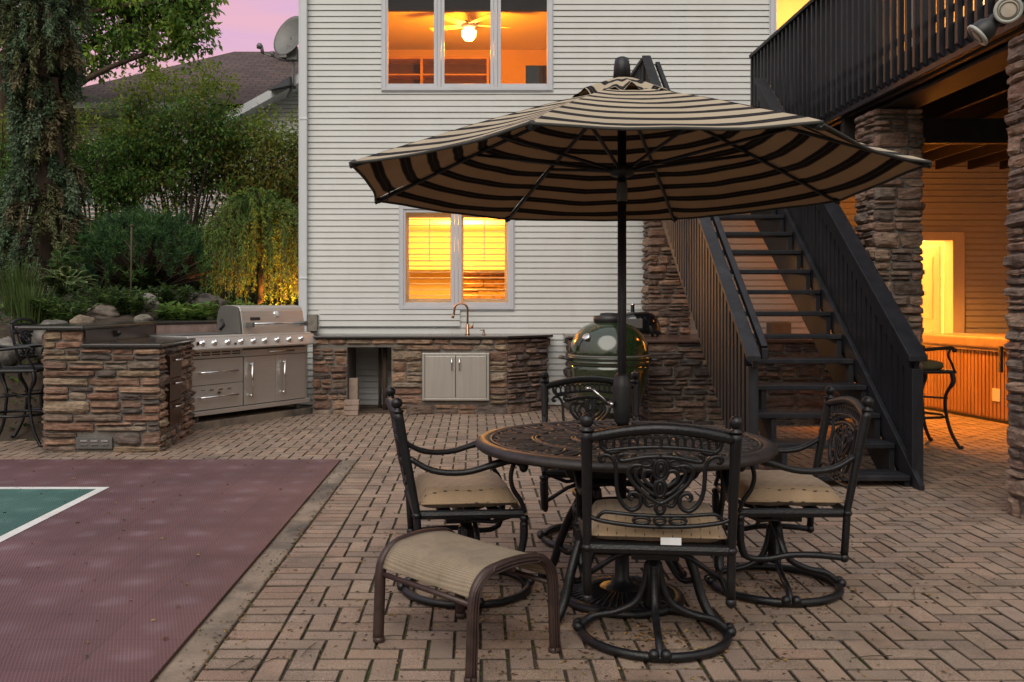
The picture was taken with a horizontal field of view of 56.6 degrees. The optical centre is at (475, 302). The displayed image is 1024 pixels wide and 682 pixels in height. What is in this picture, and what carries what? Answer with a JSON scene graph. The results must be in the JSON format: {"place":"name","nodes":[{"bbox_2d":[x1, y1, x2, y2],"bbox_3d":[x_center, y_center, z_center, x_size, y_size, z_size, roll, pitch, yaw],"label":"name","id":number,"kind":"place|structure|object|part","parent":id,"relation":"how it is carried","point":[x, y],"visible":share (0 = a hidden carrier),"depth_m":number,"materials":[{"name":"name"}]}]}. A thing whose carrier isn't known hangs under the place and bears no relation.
{"place":"outdoors","nodes":[
{"label":"outdoors","id":0,"kind":"place"},
{"bbox_2d":[0,0,298,223],"label":"sky","id":1,"kind":"structure","parent":0,"point":[245,24],"materials":[{"name":"pink"}]},
{"bbox_2d":[0,251,301,437],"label":"ground","id":2,"kind":"structure","parent":0,"point":[13,385],"depth_m":9.57,"materials":[{"name":"soil"}]},
{"bbox_2d":[0,336,24,365],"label":"boulder","id":3,"kind":"object","parent":2,"relation":"on","point":[8,358],"visible":0.41,"depth_m":9.60,"materials":[{"name":"grey stone"}]},
{"bbox_2d":[0,254,53,313],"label":"grass clump","id":4,"kind":"object","parent":2,"relation":"on","point":[22,275],"visible":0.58,"depth_m":10.63,"materials":[{"name":"green plant"}]},
{"bbox_2d":[2,279,65,324],"bbox_3d":[-4.684,0.015,9.993,0.614,0.549,0.765,0,0,-43],"label":"grass clump","id":5,"kind":"object","parent":2,"relation":"on","point":[26,311],"visible":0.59,"depth_m":9.86,"materials":[{"name":"green plant"}]},
{"bbox_2d":[0,105,81,251],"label":"tall shrub","id":6,"kind":"object","parent":2,"relation":"on","point":[5,159],"visible":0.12,"depth_m":15.32,"materials":[{"name":"green plant"}]},
{"bbox_2d":[0,43,92,158],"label":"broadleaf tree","id":7,"kind":"object","parent":2,"relation":"on","point":[81,119],"depth_m":17.75,"materials":[{"name":"green plant"}]},
{"bbox_2d":[28,319,67,358],"bbox_3d":[-4.356,0.400,9.760,0.462,0.435,0.574,6,7,7],"label":"boulder","id":8,"kind":"object","parent":2,"relation":"on","point":[36,337],"visible":0.3,"depth_m":9.54,"materials":[{"name":"grey stone"}]},
{"bbox_2d":[0,0,120,296],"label":"weeping spruce","id":9,"kind":"object","parent":2,"relation":"on","point":[41,132],"visible":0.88,"depth_m":12.04,"materials":[{"name":"green plant"}]},
{"bbox_2d":[20,295,102,321],"bbox_3d":[-4.457,0.099,10.110,0.819,0.366,0.828,0,0,0],"label":"leafy perennial","id":10,"kind":"object","parent":2,"relation":"on","point":[80,306],"visible":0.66,"depth_m":10.06,"materials":[{"name":"green plant"}]},
{"bbox_2d":[47,245,88,297],"bbox_3d":[-4.970,-0.316,11.592,0.544,0.758,0.577,0,0,-17],"label":"milkweed","id":11,"kind":"object","parent":2,"relation":"on","point":[61,260],"visible":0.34,"depth_m":11.53,"materials":[{"name":"green plant"}]},
{"bbox_2d":[61,290,90,304],"bbox_3d":[-4.754,0.000,11.296,0.384,0.296,0.329,0,0,27],"label":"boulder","id":12,"kind":"object","parent":2,"relation":"on","point":[69,295],"visible":0.16,"depth_m":11.16,"materials":[{"name":"grey stone"}]},
{"bbox_2d":[69,315,97,322],"bbox_3d":[-4.106,0.242,9.944,0.300,0.224,0.286,0,0,21],"label":"boulder","id":13,"kind":"object","parent":2,"relation":"on","point":[80,318],"visible":0.38,"depth_m":9.86,"materials":[{"name":"beige stone"}]},
{"bbox_2d":[0,101,189,248],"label":"tall shrub","id":14,"kind":"object","parent":2,"relation":"on","point":[99,164],"visible":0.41,"depth_m":14.72,"materials":[{"name":"green plant"}]},
{"bbox_2d":[84,303,119,318],"bbox_3d":[-4.181,0.121,10.626,0.494,0.202,0.362,9,11,43],"label":"boulder","id":15,"kind":"object","parent":2,"relation":"on","point":[101,311],"visible":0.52,"depth_m":10.48,"materials":[{"name":"grey stone"}]},
{"bbox_2d":[64,281,152,308],"bbox_3d":[-4.250,-0.041,10.964,0.989,0.389,1.042,0,0,0],"label":"leafy perennial","id":16,"kind":"object","parent":2,"relation":"on","point":[96,292],"visible":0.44,"depth_m":10.78,"materials":[{"name":"green plant"}]},
{"bbox_2d":[0,0,228,197],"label":"broadleaf tree","id":17,"kind":"object","parent":2,"relation":"on","point":[127,33],"visible":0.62,"depth_m":16.28,"materials":[{"name":"green plant"}]},
{"bbox_2d":[95,286,161,316],"bbox_3d":[-3.940,-0.003,10.849,0.680,0.369,0.704,0,0,0],"label":"leafy perennial","id":18,"kind":"object","parent":2,"relation":"on","point":[137,300],"visible":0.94,"depth_m":10.74,"materials":[{"name":"green plant"}]},
{"bbox_2d":[124,224,137,306],"bbox_3d":[-3.977,-0.336,10.950,0.154,1.128,0.036,0,0,0],"label":"garden stake","id":19,"kind":"object","parent":2,"relation":"on","point":[130,247],"visible":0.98,"depth_m":10.94,"materials":[{"name":"green"}]},
{"bbox_2d":[112,260,165,292],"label":"leafy perennial","id":20,"kind":"object","parent":2,"relation":"on","point":[148,280],"visible":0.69,"depth_m":12.20,"materials":[{"name":"green plant"}]},
{"bbox_2d":[55,202,224,290],"bbox_3d":[-4.426,-0.741,12.601,2.262,1.186,1.823,0,0,0],"label":"mugo pine","id":21,"kind":"object","parent":2,"relation":"on","point":[161,238],"visible":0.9,"depth_m":12.26,"materials":[{"name":"green plant"}]},
{"bbox_2d":[134,314,152,320],"bbox_3d":[-3.742,0.210,10.650,0.229,0.151,0.228,-2,4,-3],"label":"boulder","id":22,"kind":"object","parent":2,"relation":"on","point":[144,317],"visible":0.56,"depth_m":10.57,"materials":[{"name":"grey stone"}]},
{"bbox_2d":[0,248,298,427],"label":"ground cover","id":23,"kind":"object","parent":2,"relation":"on","point":[63,316],"visible":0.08,"depth_m":11.68,"materials":[{"name":"green plant"}]},
{"bbox_2d":[29,266,98,293],"bbox_3d":[-4.795,-0.254,11.095,0.758,0.331,0.711,0,0,0],"label":"hosta","id":24,"kind":"object","parent":23,"relation":"on","point":[64,282],"visible":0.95,"depth_m":11.01,"materials":[{"name":"green plant"}]},
{"bbox_2d":[140,293,159,309],"bbox_3d":[-3.952,0.022,11.349,0.287,0.267,0.330,0,0,24],"label":"boulder","id":25,"kind":"object","parent":2,"relation":"on","point":[156,306],"visible":0.32,"depth_m":11.31,"materials":[{"name":"grey stone"}]},
{"bbox_2d":[81,49,266,260],"bbox_3d":[-4.618,-2.192,15.055,2.720,3.511,2.193,0,0,0],"label":"tall shrub","id":26,"kind":"object","parent":2,"relation":"on","point":[202,133],"visible":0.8,"depth_m":14.66,"materials":[{"name":"green plant"}]},
{"bbox_2d":[143,280,205,307],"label":"leafy perennial","id":27,"kind":"object","parent":2,"relation":"on","point":[167,294],"visible":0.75,"depth_m":11.62,"materials":[{"name":"green plant"}]},
{"bbox_2d":[151,300,218,319],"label":"peony plant","id":28,"kind":"object","parent":2,"relation":"on","point":[195,311],"visible":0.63,"depth_m":10.97,"materials":[{"name":"green plant"}]},
{"bbox_2d":[165,292,226,308],"bbox_3d":[-3.529,0.029,11.998,0.763,0.321,0.490,0,0,-3],"label":"boulder","id":29,"kind":"object","parent":2,"relation":"on","point":[202,297],"visible":0.28,"depth_m":11.89,"materials":[{"name":"grey stone"}]},
{"bbox_2d":[205,296,233,318],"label":"leafy perennial","id":30,"kind":"object","parent":2,"relation":"on","point":[216,308],"visible":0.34,"depth_m":11.55,"materials":[{"name":"green plant"}]},
{"bbox_2d":[210,296,263,318],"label":"peony plant","id":31,"kind":"object","parent":2,"relation":"on","point":[238,301],"visible":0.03,"depth_m":11.76,"materials":[{"name":"green plant"}]},
{"bbox_2d":[185,103,298,280],"bbox_3d":[-3.187,-1.698,15.047,2.506,2.881,2.165,0,0,-27],"label":"tall shrub","id":32,"kind":"object","parent":2,"relation":"on","point":[276,153],"visible":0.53,"depth_m":14.85,"materials":[{"name":"green plant"}]},
{"bbox_2d":[197,185,298,304],"bbox_3d":[-2.923,-0.604,12.750,1.630,1.940,1.354,0,0,0],"label":"weeping larch","id":33,"kind":"object","parent":2,"relation":"on","point":[260,225],"visible":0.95,"depth_m":12.46,"materials":[{"name":"green plant"}]},
{"bbox_2d":[156,460,356,681],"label":"kerb","id":34,"kind":"structure","parent":2,"relation":"on","point":[253,581],"depth_m":4.28,"materials":[{"name":"concrete"}]},
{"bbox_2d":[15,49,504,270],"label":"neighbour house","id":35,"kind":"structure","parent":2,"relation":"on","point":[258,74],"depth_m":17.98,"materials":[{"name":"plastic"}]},
{"bbox_2d":[256,16,298,97],"bbox_3d":[-3.418,-4.365,16.802,0.815,1.463,0.595,0,0,0],"label":"satellite dish","id":36,"kind":"object","parent":35,"relation":"attached to","point":[286,41],"visible":0.91,"depth_m":16.87,"materials":[{"name":"grey painted metal"}]},
{"bbox_2d":[299,0,1009,406],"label":"house","id":37,"kind":"structure","parent":2,"relation":"on","point":[557,280],"depth_m":11.99,"materials":[{"name":"plastic"}]},
{"bbox_2d":[409,271,449,298],"bbox_3d":[-0.910,0.235,18.885,1.180,2.040,0.130,0,0,0],"label":"window blind","id":38,"kind":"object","parent":37,"relation":"in","point":[411,280],"depth_m":18.88,"materials":[{"name":"white paint"}]},
{"bbox_2d":[388,56,488,83],"bbox_3d":[-0.675,-3.010,15.902,1.790,2.130,0.325,0,0,0],"label":"bookcase","id":39,"kind":"object","parent":37,"relation":"on","point":[420,69],"visible":0.24,"depth_m":16.05,"materials":[{"name":"brown wood"}]},
{"bbox_2d":[399,205,514,310],"bbox_3d":[-0.239,-0.561,12.078,1.463,1.336,0.224,0,0,0],"label":"window","id":40,"kind":"structure","parent":37,"relation":"in","point":[456,225],"depth_m":11.98,"materials":[{"name":"grey plastic"}]},
{"bbox_2d":[381,0,552,91],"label":"window","id":41,"kind":"structure","parent":37,"relation":"in","point":[439,7],"depth_m":11.98,"materials":[{"name":"grey plastic"}]},
{"bbox_2d":[429,12,510,40],"bbox_3d":[-0.087,-4.060,13.929,1.214,0.470,1.186,0,0,0],"label":"ceiling fan","id":42,"kind":"object","parent":37,"relation":"hanging from","point":[469,30],"visible":0.8,"depth_m":13.82,"materials":[{"name":"yellow paint"}]},
{"bbox_2d":[766,0,983,36],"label":"window","id":43,"kind":"structure","parent":37,"relation":"in","point":[772,4],"depth_m":11.98,"materials":[{"name":"grey plastic"}]},
{"bbox_2d":[856,232,964,332],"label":"door","id":44,"kind":"structure","parent":37,"relation":"in","point":[954,242],"depth_m":12.09,"materials":[{"name":"white paint"}]},
{"bbox_2d":[0,408,1017,681],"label":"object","id":45,"kind":"object","parent":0,"point":[480,610],"visible":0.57,"depth_m":3.94,"materials":[{"name":"brown brick"}]},
{"bbox_2d":[0,406,1023,681],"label":"patio","id":46,"kind":"structure","parent":0,"point":[972,476],"depth_m":4.40,"materials":[{"name":"brick"}]},
{"bbox_2d":[0,343,45,446],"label":"bar stool","id":47,"kind":"object","parent":46,"relation":"on","point":[32,369],"visible":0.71,"depth_m":8.68,"materials":[{"name":"metal"}]},
{"bbox_2d":[10,318,42,437],"bbox_3d":[-4.215,0.736,9.421,0.626,1.164,0.558,0,0,5],"label":"bar stool","id":48,"kind":"object","parent":46,"relation":"on","point":[26,334],"visible":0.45,"depth_m":9.28,"materials":[{"name":"metal"}]},
{"bbox_2d":[14,319,216,452],"bbox_3d":[-3.271,0.787,10.241,1.523,1.156,4.083,0,0,7],"label":"stone bar","id":49,"kind":"object","parent":46,"relation":"on","point":[119,386],"visible":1,"depth_m":8.32,"materials":[{"name":"stone"}]},
{"bbox_2d":[0,459,340,681],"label":"court","id":50,"kind":"object","parent":46,"relation":"on","point":[233,535],"visible":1,"depth_m":4.88,"materials":[{"name":"red tile"}]},
{"bbox_2d":[0,489,94,535],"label":"court key","id":51,"kind":"object","parent":50,"relation":"on","point":[19,507],"depth_m":6.16,"materials":[{"name":"green tile"}]},
{"bbox_2d":[0,487,108,541],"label":"court line","id":52,"kind":"object","parent":51,"relation":"on","point":[45,516],"visible":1,"depth_m":6.08,"materials":[{"name":"paint"}]},
{"bbox_2d":[154,462,340,681],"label":"court pad","id":53,"kind":"object","parent":50,"relation":"attached to","point":[189,640],"visible":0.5,"depth_m":4.29,"materials":[{"name":"rubber"}]},
{"bbox_2d":[191,405,312,430],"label":"slab","id":54,"kind":"structure","parent":46,"relation":"on","point":[236,417],"depth_m":10.47,"materials":[{"name":"concrete"}]},
{"bbox_2d":[149,305,316,422],"bbox_3d":[-2.669,0.637,10.526,0.792,1.205,1.850,0,0,32],"label":"gas grill","id":55,"kind":"object","parent":54,"relation":"on","point":[247,357],"visible":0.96,"depth_m":10.40,"materials":[{"name":"metal"}]},
{"bbox_2d":[243,355,275,404],"bbox_3d":[-2.364,0.855,10.473,0.079,0.520,0.477,0,0,32],"label":"door","id":56,"kind":"structure","parent":55,"relation":"in","point":[259,372],"depth_m":10.47,"materials":[{"name":"metal"}]},
{"bbox_2d":[276,353,304,400],"bbox_3d":[-2.104,0.855,10.882,0.079,0.520,0.482,0,0,32],"label":"door","id":57,"kind":"structure","parent":55,"relation":"in","point":[290,368],"depth_m":10.89,"materials":[{"name":"metal"}]},
{"bbox_2d":[343,410,358,415],"bbox_3d":[-1.445,1.282,11.020,0.170,0.058,0.100,0,0,3],"label":"loose paver","id":58,"kind":"object","parent":46,"relation":"on","point":[351,412],"visible":1,"depth_m":10.97,"materials":[{"name":"brick"}]},
{"bbox_2d":[344,405,358,409],"bbox_3d":[-1.441,1.222,11.015,0.170,0.058,0.100,0,0,0],"label":"loose paver","id":59,"kind":"object","parent":58,"relation":"on","point":[351,407],"visible":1,"depth_m":10.96,"materials":[{"name":"brick"}]},
{"bbox_2d":[344,399,358,404],"bbox_3d":[-1.437,1.162,11.010,0.170,0.058,0.100,0,0,-3],"label":"loose paver","id":60,"kind":"object","parent":59,"relation":"on","point":[351,401],"visible":1,"depth_m":10.96,"materials":[{"name":"brick"}]},
{"bbox_2d":[349,378,358,398],"bbox_3d":[-1.450,1.102,11.280,0.110,0.400,0.100,0,0,0],"label":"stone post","id":61,"kind":"object","parent":60,"relation":"on","point":[353,388],"visible":0.56,"depth_m":11.23,"materials":[{"name":"stone"}]},
{"bbox_2d":[312,334,552,414],"bbox_3d":[-0.502,0.881,11.502,2.895,0.968,0.941,0,0,0],"label":"sink counter","id":62,"kind":"object","parent":46,"relation":"on","point":[468,374],"visible":0.88,"depth_m":11.14,"materials":[{"name":"dark granite"},{"name":"stone"},{"name":"satin steel"}]},
{"bbox_2d":[425,356,454,397],"bbox_3d":[-0.415,0.872,11.085,0.354,0.487,0.109,0,0,0],"label":"door","id":63,"kind":"structure","parent":62,"relation":"in","point":[439,370],"depth_m":11.08,"materials":[{"name":"metal"}]},
{"bbox_2d":[451,302,473,333],"bbox_3d":[-0.163,0.200,11.680,0.278,0.394,0.060,0,0,0],"label":"kitchen faucet","id":64,"kind":"object","parent":62,"relation":"on","point":[468,327],"visible":1,"depth_m":11.67,"materials":[{"name":"silver metal"}]},
{"bbox_2d":[456,356,485,397],"bbox_3d":[-0.054,0.872,11.085,0.355,0.487,0.109,0,0,0],"label":"door","id":65,"kind":"structure","parent":62,"relation":"in","point":[470,370],"depth_m":11.08,"materials":[{"name":"metal"}]},
{"bbox_2d":[385,386,534,608],"bbox_3d":[-0.071,0.859,4.336,0.684,0.909,0.640,0,0,-8],"label":"patio chair","id":66,"kind":"object","parent":46,"relation":"on","point":[466,494],"visible":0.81,"depth_m":4.11,"materials":[{"name":"metal"}]},
{"bbox_2d":[373,527,560,681],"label":"footstool","id":67,"kind":"object","parent":46,"relation":"on","point":[461,567],"visible":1,"depth_m":3.54,"materials":[{"name":"beige fabric"}]},
{"bbox_2d":[200,429,952,681],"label":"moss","id":68,"kind":"object","parent":46,"relation":"on","point":[600,569],"visible":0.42,"depth_m":4.00,"materials":[{"name":"green plant"}]},
{"bbox_2d":[537,371,650,554],"bbox_3d":[0.656,0.859,5.246,0.640,0.909,0.684,0,0,2],"label":"patio chair","id":69,"kind":"object","parent":46,"relation":"on","point":[548,473],"visible":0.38,"depth_m":5.52,"materials":[{"name":"metal"}]},
{"bbox_2d":[558,313,660,420],"bbox_3d":[1.380,0.713,9.850,0.895,1.207,0.875,0,0,44],"label":"kamado grill","id":70,"kind":"object","parent":46,"relation":"on","point":[593,351],"visible":0.73,"depth_m":9.56,"materials":[{"name":"green ceramic"}]},
{"bbox_2d":[560,556,685,618],"bbox_3d":[0.647,1.147,4.200,0.550,0.330,0.550,0,0,0],"label":"umbrella base","id":71,"kind":"object","parent":46,"relation":"on","point":[621,587],"visible":0.45,"depth_m":4.11,"materials":[{"name":"metal"}]},
{"bbox_2d":[349,56,931,498],"bbox_3d":[0.647,0.105,4.200,2.293,2.380,2.293,0,0,0],"label":"patio umbrella","id":72,"kind":"object","parent":71,"relation":"on","point":[637,150],"visible":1,"depth_m":4.44,"materials":[{"name":"fabric"}]},
{"bbox_2d":[475,420,777,622],"bbox_3d":[0.652,0.961,4.200,1.310,0.723,1.310,0,0,0],"label":"round table","id":73,"kind":"object","parent":46,"relation":"on","point":[555,445],"visible":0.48,"depth_m":3.96,"materials":[{"name":"metal"}]},
{"bbox_2d":[572,414,743,662],"bbox_3d":[0.697,0.859,3.714,0.640,0.909,0.684,0,0,6],"label":"patio chair","id":74,"kind":"object","parent":46,"relation":"on","point":[652,531],"visible":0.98,"depth_m":3.47,"materials":[{"name":"metal"}]},
{"bbox_2d":[563,334,842,425],"bbox_3d":[2.545,0.883,11.050,2.911,0.964,1.831,0,0,0],"label":"stone counter","id":75,"kind":"object","parent":46,"relation":"on","point":[679,388],"visible":0.41,"depth_m":10.18,"materials":[{"name":"brown stone"}]},
{"bbox_2d":[626,304,660,336],"bbox_3d":[1.900,0.211,11.143,0.520,0.380,0.455,0,0,0],"label":"pizza oven","id":76,"kind":"object","parent":75,"relation":"on","point":[645,322],"visible":0.57,"depth_m":10.96,"materials":[{"name":"black metal"}]},
{"bbox_3d":[1.825,0.246,10.921,0.190,0.110,0.013,0,0,0],"label":"door","id":77,"kind":"part","parent":76,"relation":"part of","materials":[{"name":"grey metal"}]},
{"bbox_2d":[641,221,690,334],"bbox_3d":[2.354,-0.627,11.778,0.568,2.116,0.360,0,0,0],"label":"stone pilaster","id":78,"kind":"object","parent":75,"relation":"on","point":[665,301],"visible":0.5,"depth_m":11.64,"materials":[{"name":"brown stone"}]},
{"bbox_2d":[642,55,926,490],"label":"staircase","id":79,"kind":"structure","parent":46,"relation":"on","point":[872,339],"depth_m":7.70,"materials":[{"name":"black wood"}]},
{"bbox_2d":[704,385,873,606],"bbox_3d":[1.401,0.859,4.368,0.684,0.909,0.640,0,0,4],"label":"patio chair","id":80,"kind":"object","parent":46,"relation":"on","point":[769,496],"visible":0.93,"depth_m":4.17,"materials":[{"name":"metal"}]},
{"bbox_2d":[853,108,925,455],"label":"stone column","id":81,"kind":"structure","parent":46,"relation":"on","point":[888,218],"depth_m":8.01,"materials":[{"name":"brown stone"}]},
{"bbox_2d":[921,344,963,448],"bbox_3d":[4.035,0.736,8.719,0.626,1.164,0.558,0,0,-4],"label":"bar stool","id":82,"kind":"object","parent":46,"relation":"on","point":[932,366],"visible":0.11,"depth_m":8.51,"materials":[{"name":"metal"}]},
{"bbox_2d":[920,333,1009,424],"bbox_3d":[6.632,0.855,10.950,2.336,0.940,1.620,0,0,0],"label":"outdoor bar counter","id":83,"kind":"object","parent":46,"relation":"on","point":[978,390],"visible":0.75,"depth_m":10.79,"materials":[{"name":"brown wood"}]},
{"bbox_2d":[1002,33,1023,519],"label":"stone column","id":84,"kind":"structure","parent":46,"relation":"on","point":[1013,260],"depth_m":5.82,"materials":[{"name":"brown stone"}]},
{"bbox_2d":[631,0,1023,169],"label":"wood deck","id":85,"kind":"structure","parent":84,"relation":"on","point":[840,65],"depth_m":8.31,"materials":[{"name":"black wood"}]},
{"bbox_2d":[967,0,1023,45],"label":"floodlight","id":86,"kind":"object","parent":85,"relation":"attached to","point":[982,31],"visible":1,"depth_m":5.33,"materials":[{"name":"plastic"}]},
{"bbox_2d":[526,65,546,83],"bbox_3d":[0.880,-2.925,12.750,0.420,0.500,0.160,0,0,0],"label":"computer monitor","id":87,"kind":"object","parent":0,"point":[536,74],"visible":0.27,"depth_m":12.73,"materials":[{"name":"grey plastic"}]},
{"bbox_2d":[766,323,790,333],"bbox_3d":[3.670,0.325,11.500,0.244,0.152,0.200,0,0,0],"label":"cardboard box","id":88,"kind":"object","parent":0,"point":[778,328],"visible":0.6,"depth_m":11.40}
]}

